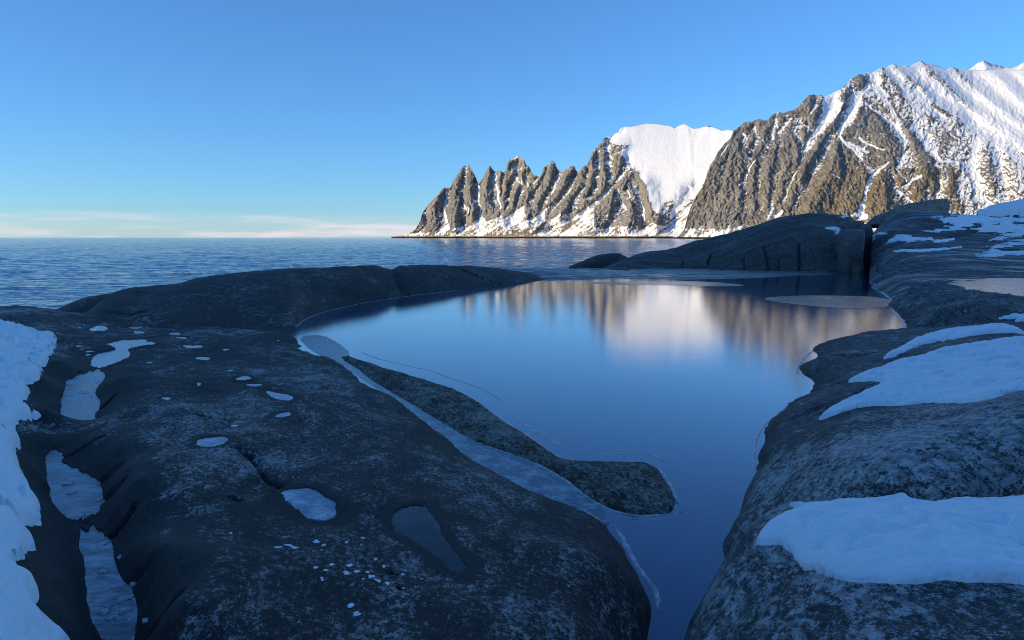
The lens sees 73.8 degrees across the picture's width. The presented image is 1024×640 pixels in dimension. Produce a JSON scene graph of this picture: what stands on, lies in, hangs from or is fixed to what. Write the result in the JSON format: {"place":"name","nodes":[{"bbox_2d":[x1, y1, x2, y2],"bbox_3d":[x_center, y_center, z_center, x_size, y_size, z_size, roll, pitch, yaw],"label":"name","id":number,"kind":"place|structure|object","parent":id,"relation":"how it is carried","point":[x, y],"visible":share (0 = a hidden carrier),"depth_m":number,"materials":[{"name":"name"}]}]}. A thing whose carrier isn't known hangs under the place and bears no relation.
{"place":"outdoors","nodes":[
{"label":"outdoors","id":0,"kind":"place"},
{"bbox_2d":[84,265,545,331],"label":"rock ridge","id":1,"kind":"object","parent":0,"point":[286,300],"visible":0.77,"depth_m":26.01,"materials":[{"name":"grey stone"}]},
{"bbox_2d":[0,305,650,639],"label":"rock shelf","id":2,"kind":"object","parent":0,"point":[178,506],"visible":0.74,"depth_m":5.74,"materials":[{"name":"grey stone"}]},
{"bbox_2d":[0,319,69,639],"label":"snow patch","id":3,"kind":"object","parent":2,"relation":"on","point":[25,352],"visible":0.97,"depth_m":5.01,"materials":[{"name":"white snow"}]},
{"bbox_2d":[45,450,105,519],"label":"frozen puddle","id":4,"kind":"object","parent":2,"relation":"on","point":[87,494],"visible":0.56,"depth_m":6.55,"materials":[{"name":"white ice"}]},
{"bbox_2d":[61,483,74,485],"bbox_3d":[-4.333,1.598,6.643,0.119,0.024,0.085,0,7,1],"label":"ice lump","id":5,"kind":"object","parent":4,"relation":"on","point":[66,484],"visible":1,"depth_m":6.63,"materials":[{"name":"white ice"}]},
{"bbox_2d":[70,513,85,519],"bbox_3d":[-3.741,1.690,5.884,0.115,0.023,0.177,-2,7,-14],"label":"ice lump","id":6,"kind":"object","parent":4,"relation":"on","point":[75,516],"visible":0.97,"depth_m":5.87,"materials":[{"name":"white ice"}]},
{"bbox_2d":[60,369,104,419],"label":"frozen puddle","id":7,"kind":"object","parent":2,"relation":"on","point":[75,404],"visible":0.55,"depth_m":10.44,"materials":[{"name":"white ice"}]},
{"bbox_2d":[89,326,107,331],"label":"frozen puddle","id":8,"kind":"object","parent":2,"relation":"on","point":[99,328],"visible":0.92,"depth_m":18.22,"materials":[{"name":"white ice"}]},
{"bbox_2d":[79,525,137,639],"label":"frozen puddle","id":9,"kind":"object","parent":2,"relation":"on","point":[103,589],"visible":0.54,"depth_m":4.55,"materials":[{"name":"white ice"}]},
{"bbox_2d":[98,607,109,614],"bbox_3d":[-2.555,1.827,4.279,0.068,0.013,0.092,-3,7,-23],"label":"ice lump","id":10,"kind":"object","parent":9,"relation":"on","point":[105,611],"visible":1,"depth_m":4.27,"materials":[{"name":"white ice"}]},
{"bbox_2d":[98,570,109,573],"bbox_3d":[-2.865,1.765,4.783,0.073,0.014,0.057,0,7,2],"label":"ice lump","id":11,"kind":"object","parent":9,"relation":"on","point":[103,571],"visible":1,"depth_m":4.78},
{"bbox_2d":[97,540,111,547],"bbox_3d":[-3.129,1.712,5.231,0.069,0.011,0.148,1,7,5],"label":"ice lump","id":12,"kind":"object","parent":9,"relation":"on","point":[101,544],"visible":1,"depth_m":5.22,"materials":[{"name":"white ice"}]},
{"bbox_2d":[117,594,133,603],"bbox_3d":[-2.506,1.807,4.444,0.090,0.014,0.154,3,7,22],"label":"ice lump","id":13,"kind":"object","parent":9,"relation":"on","point":[122,599],"visible":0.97,"depth_m":4.43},
{"bbox_2d":[118,606,133,614],"bbox_3d":[-2.424,1.824,4.288,0.088,0.016,0.086,-2,7,-19],"label":"ice lump","id":14,"kind":"object","parent":9,"relation":"on","point":[125,610],"visible":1,"depth_m":4.28,"materials":[{"name":"white ice"}]},
{"bbox_2d":[91,339,154,367],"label":"frozen puddle","id":15,"kind":"object","parent":2,"relation":"on","point":[118,354],"visible":0.78,"depth_m":14.40,"materials":[{"name":"white ice"}]},
{"bbox_2d":[142,618,147,623],"bbox_3d":[-2.142,1.762,4.020,0.070,0.014,0.071,-3,7,-21],"label":"ice lump","id":16,"kind":"object","parent":2,"relation":"on","point":[145,620],"visible":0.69,"depth_m":4.00,"materials":[{"name":"white ice"}]},
{"bbox_2d":[183,345,202,347],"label":"frozen puddle","id":17,"kind":"object","parent":2,"relation":"on","point":[193,346],"visible":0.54,"depth_m":16.38,"materials":[{"name":"white ice"}]},
{"bbox_2d":[195,357,209,359],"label":"frozen puddle","id":18,"kind":"object","parent":2,"relation":"on","point":[204,358],"visible":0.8,"depth_m":14.25,"materials":[{"name":"white ice"}]},
{"bbox_2d":[197,437,227,446],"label":"frozen puddle","id":19,"kind":"object","parent":2,"relation":"on","point":[210,442],"visible":0.77,"depth_m":7.35,"materials":[{"name":"white ice"}]},
{"bbox_2d":[236,376,250,379],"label":"frozen puddle","id":20,"kind":"object","parent":2,"relation":"on","point":[243,377],"visible":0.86,"depth_m":11.93,"materials":[{"name":"white ice"}]},
{"bbox_2d":[266,391,292,399],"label":"frozen puddle","id":21,"kind":"object","parent":2,"relation":"on","point":[279,396],"visible":0.74,"depth_m":10.74,"materials":[{"name":"white ice"}]},
{"bbox_2d":[275,412,290,416],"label":"frozen puddle","id":22,"kind":"object","parent":2,"relation":"on","point":[284,414],"visible":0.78,"depth_m":9.37,"materials":[{"name":"white ice"}]},
{"bbox_2d":[281,488,335,519],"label":"frozen puddle","id":23,"kind":"object","parent":2,"relation":"on","point":[308,503],"visible":0.69,"depth_m":5.89,"materials":[{"name":"white ice"}]},
{"bbox_2d":[392,506,466,572],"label":"frozen puddle","id":24,"kind":"object","parent":2,"relation":"on","point":[420,525],"visible":0.73,"depth_m":5.48,"materials":[{"name":"grey ice"}]},
{"bbox_2d":[0,238,705,309],"bbox_3d":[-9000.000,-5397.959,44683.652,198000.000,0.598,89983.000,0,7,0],"label":"sea","id":25,"kind":"structure","parent":0,"point":[54,273],"depth_m":141.43,"materials":[{"name":"blue liquid"}]},
{"bbox_2d":[56,293,111,312],"bbox_3d":[-16.580,-0.081,27.259,3.248,2.082,7.630,-5,9,-37],"label":"islet rock","id":26,"kind":"object","parent":25,"relation":"in","point":[84,305],"visible":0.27,"depth_m":26.34,"materials":[{"name":"grey stone"}]},
{"bbox_2d":[569,253,627,268],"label":"islet rock","id":27,"kind":"object","parent":25,"relation":"in","point":[600,261],"visible":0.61,"depth_m":76.08,"materials":[{"name":"grey stone"}]},
{"bbox_2d":[501,268,842,279],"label":"wet ledge","id":28,"kind":"object","parent":25,"relation":"in","point":[573,273],"visible":0.36,"depth_m":55.45,"materials":[{"name":"grey stone"}]},
{"bbox_2d":[602,213,851,270],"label":"headland","id":29,"kind":"structure","parent":25,"relation":"in","point":[803,242],"depth_m":65.37,"materials":[{"name":"grey stone"}]},
{"bbox_2d":[825,226,840,230],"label":"snow patch","id":30,"kind":"object","parent":29,"relation":"on","point":[834,228],"visible":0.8,"depth_m":65.61,"materials":[{"name":"white snow"}]},
{"bbox_2d":[836,221,864,229],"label":"rock","id":31,"kind":"object","parent":29,"relation":"on","point":[841,225],"visible":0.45,"depth_m":65.69,"materials":[{"name":"grey stone"}]},
{"bbox_2d":[835,238,851,272],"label":"rock column","id":32,"kind":"object","parent":25,"relation":"in","point":[843,263],"visible":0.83,"depth_m":58.65,"materials":[{"name":"grey stone"}]},
{"bbox_2d":[835,229,864,273],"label":"rock column","id":33,"kind":"object","parent":25,"relation":"in","point":[853,250],"visible":0.68,"depth_m":57.92,"materials":[{"name":"grey stone"}]},
{"bbox_2d":[863,224,872,268],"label":"rock column","id":34,"kind":"object","parent":25,"relation":"in","point":[868,229],"visible":0.12,"depth_m":68.68,"materials":[{"name":"black stone"}]},
{"bbox_2d":[0,0,1023,237],"label":"sky","id":35,"kind":"structure","parent":0,"point":[119,118],"materials":[{"name":"blue"}]},
{"bbox_2d":[391,123,732,237],"bbox_3d":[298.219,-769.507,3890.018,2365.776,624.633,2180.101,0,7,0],"label":"mountain range","id":36,"kind":"structure","parent":0,"point":[647,180],"depth_m":3488.54,"materials":[{"name":"white snow"}]},
{"bbox_2d":[289,268,907,639],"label":"tide pool","id":37,"kind":"structure","parent":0,"point":[695,388],"depth_m":16.24,"materials":[{"name":"liquid"}]},
{"bbox_2d":[297,291,447,326],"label":"ice ridge","id":38,"kind":"structure","parent":37,"relation":"on","point":[347,306],"depth_m":28.64,"materials":[{"name":"white ice"}]},
{"bbox_2d":[361,352,502,401],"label":"ice ridge","id":39,"kind":"structure","parent":37,"relation":"on","point":[490,393],"depth_m":14.81,"materials":[{"name":"white ice"}]},
{"bbox_2d":[300,335,609,524],"bbox_3d":[-2.715,1.329,14.088,0.912,0.030,15.752,-3,8,-27],"label":"ice sheet","id":40,"kind":"object","parent":37,"relation":"on","point":[563,492],"visible":0.78,"depth_m":9.23,"materials":[{"name":"white ice"}]},
{"bbox_2d":[471,443,557,483],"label":"ice ridge","id":41,"kind":"structure","parent":40,"relation":"on","point":[517,463],"depth_m":9.08,"materials":[{"name":"white ice"}]},
{"bbox_2d":[573,505,606,524],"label":"ice ridge","id":42,"kind":"structure","parent":40,"relation":"on","point":[587,512],"depth_m":7.45,"materials":[{"name":"white ice"}]},
{"bbox_2d":[341,356,674,514],"bbox_3d":[-1.245,1.536,12.437,1.626,0.315,11.743,-4,8,-33],"label":"pool rock","id":43,"kind":"object","parent":37,"relation":"in","point":[639,488],"visible":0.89,"depth_m":9.52,"materials":[{"name":"grey stone"}]},
{"bbox_2d":[356,368,672,516],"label":"ice ridge","id":44,"kind":"structure","parent":37,"relation":"on","point":[579,490],"depth_m":8.59,"materials":[{"name":"white ice"}]},
{"bbox_2d":[480,403,677,502],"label":"ice ridge","id":45,"kind":"structure","parent":37,"relation":"on","point":[667,481],"depth_m":8.97,"materials":[{"name":"white ice"}]},
{"bbox_2d":[512,416,664,461],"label":"ice ridge","id":46,"kind":"structure","parent":37,"relation":"on","point":[533,430],"depth_m":9.90,"materials":[{"name":"white ice"}]},
{"bbox_2d":[613,524,660,612],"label":"ice ridge","id":47,"kind":"structure","parent":37,"relation":"on","point":[640,570],"depth_m":6.20,"materials":[{"name":"white ice"}]},
{"bbox_2d":[633,512,680,518],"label":"ice ridge","id":48,"kind":"structure","parent":37,"relation":"on","point":[659,517],"depth_m":7.36,"materials":[{"name":"white ice"}]},
{"bbox_2d":[588,281,743,285],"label":"ice sheet","id":49,"kind":"object","parent":37,"relation":"on","point":[689,283],"visible":0.96,"depth_m":44.73,"materials":[{"name":"white ice"}]},
{"bbox_2d":[752,397,798,468],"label":"ice ridge","id":50,"kind":"structure","parent":37,"relation":"on","point":[755,445],"depth_m":10.29,"materials":[{"name":"white ice"}]},
{"bbox_2d":[796,350,812,374],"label":"ice ridge","id":51,"kind":"structure","parent":37,"relation":"on","point":[802,361],"depth_m":16.48,"materials":[{"name":"white ice"}]},
{"bbox_2d":[765,295,890,308],"bbox_3d":[15.384,-0.873,32.289,6.006,0.030,6.691,0,7,0],"label":"ice sheet","id":52,"kind":"object","parent":37,"relation":"on","point":[850,302],"visible":0.86,"depth_m":32.16,"materials":[{"name":"grey ice"}]},
{"bbox_2d":[684,498,1023,639],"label":"boulder","id":53,"kind":"object","parent":37,"relation":"in","point":[765,592],"visible":0.41,"depth_m":3.33,"materials":[{"name":"grey stone"}]},
{"bbox_2d":[755,492,1023,584],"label":"snow patch","id":54,"kind":"object","parent":53,"relation":"on","point":[900,538],"visible":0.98,"depth_m":3.76,"materials":[{"name":"white snow"}]},
{"bbox_2d":[723,390,1023,557],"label":"boulder","id":55,"kind":"object","parent":37,"relation":"in","point":[937,451],"visible":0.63,"depth_m":5.86,"materials":[{"name":"grey stone"}]},
{"bbox_2d":[874,284,905,327],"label":"ice ridge","id":56,"kind":"structure","parent":37,"relation":"on","point":[903,323],"depth_m":26.59,"materials":[{"name":"white ice"}]},
{"bbox_2d":[674,61,1023,238],"bbox_3d":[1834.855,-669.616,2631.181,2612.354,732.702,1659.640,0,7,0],"label":"mountain","id":57,"kind":"structure","parent":0,"point":[866,147],"depth_m":2263.38,"materials":[{"name":"stone"}]},
{"bbox_2d":[756,320,1023,470],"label":"sloping rock","id":58,"kind":"object","parent":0,"point":[832,368],"visible":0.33,"depth_m":14.05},
{"bbox_2d":[818,336,1023,419],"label":"snow patch","id":59,"kind":"object","parent":58,"relation":"on","point":[977,371],"visible":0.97,"depth_m":10.05,"materials":[{"name":"white snow"}]},
{"bbox_2d":[883,323,1023,358],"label":"snow patch","id":60,"kind":"object","parent":58,"relation":"on","point":[943,335],"visible":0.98,"depth_m":16.62,"materials":[{"name":"white snow"}]},
{"bbox_2d":[869,210,1023,296],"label":"rock slab","id":61,"kind":"object","parent":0,"point":[894,274],"visible":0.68,"depth_m":52.56,"materials":[{"name":"grey stone"}]},
{"bbox_2d":[866,199,949,227],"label":"perched slab","id":62,"kind":"structure","parent":61,"relation":"on","point":[936,205],"depth_m":83.02,"materials":[{"name":"grey stone"}]},
{"bbox_2d":[892,246,961,251],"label":"snow patch","id":63,"kind":"object","parent":61,"relation":"on","point":[924,250],"visible":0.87,"depth_m":56.18,"materials":[{"name":"white snow"}]},
{"bbox_2d":[933,238,954,242],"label":"snow patch","id":64,"kind":"object","parent":61,"relation":"on","point":[941,240],"visible":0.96,"depth_m":60.89,"materials":[{"name":"white snow"}]},
{"bbox_2d":[869,214,1023,264],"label":"snow patch","id":65,"kind":"object","parent":61,"relation":"on","point":[958,222],"visible":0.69,"depth_m":69.63,"materials":[{"name":"white snow"}]},
{"bbox_2d":[888,272,1023,326],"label":"lumpy rock","id":66,"kind":"object","parent":61,"relation":"on","point":[936,303],"visible":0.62,"depth_m":23.20,"materials":[{"name":"grey stone"}]},
{"bbox_2d":[998,313,1023,321],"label":"snow patch","id":67,"kind":"object","parent":66,"relation":"on","point":[1018,317],"visible":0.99,"depth_m":20.16,"materials":[{"name":"white snow"}]},
{"bbox_2d":[970,220,1023,233],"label":"snow patch","id":68,"kind":"object","parent":61,"relation":"on","point":[1003,227],"visible":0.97,"depth_m":68.56,"materials":[{"name":"white snow"}]},
{"bbox_2d":[975,249,1023,256],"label":"snow patch","id":69,"kind":"object","parent":61,"relation":"on","point":[993,252],"visible":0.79,"depth_m":53.70,"materials":[{"name":"white snow"}]},
{"bbox_2d":[986,239,1023,248],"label":"snow patch","id":70,"kind":"object","parent":61,"relation":"on","point":[1010,243],"visible":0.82,"depth_m":61.34,"materials":[{"name":"white snow"}]},
{"bbox_2d":[988,228,1023,240],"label":"snow patch","id":71,"kind":"object","parent":61,"relation":"on","point":[1016,234],"visible":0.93,"depth_m":66.13,"materials":[{"name":"white snow"}]},
{"bbox_2d":[922,278,1023,295],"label":"pond","id":72,"kind":"structure","parent":0,"point":[1013,286],"depth_m":33.63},
{"bbox_2d":[969,61,1023,69],"bbox_3d":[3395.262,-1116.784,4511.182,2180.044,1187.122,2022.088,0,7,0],"label":"distant peak","id":73,"kind":"structure","parent":0,"point":[983,65],"depth_m":4478.68,"materials":[{"name":"white snow"}]},
{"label":"rock mound","id":74,"kind":"object","parent":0,"visible":0},
{"bbox_2d":[978,199,1023,216],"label":"snow drift","id":75,"kind":"object","parent":74,"relation":"on","point":[1012,208],"visible":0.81,"depth_m":91.09,"materials":[{"name":"white snow"}]}
]}

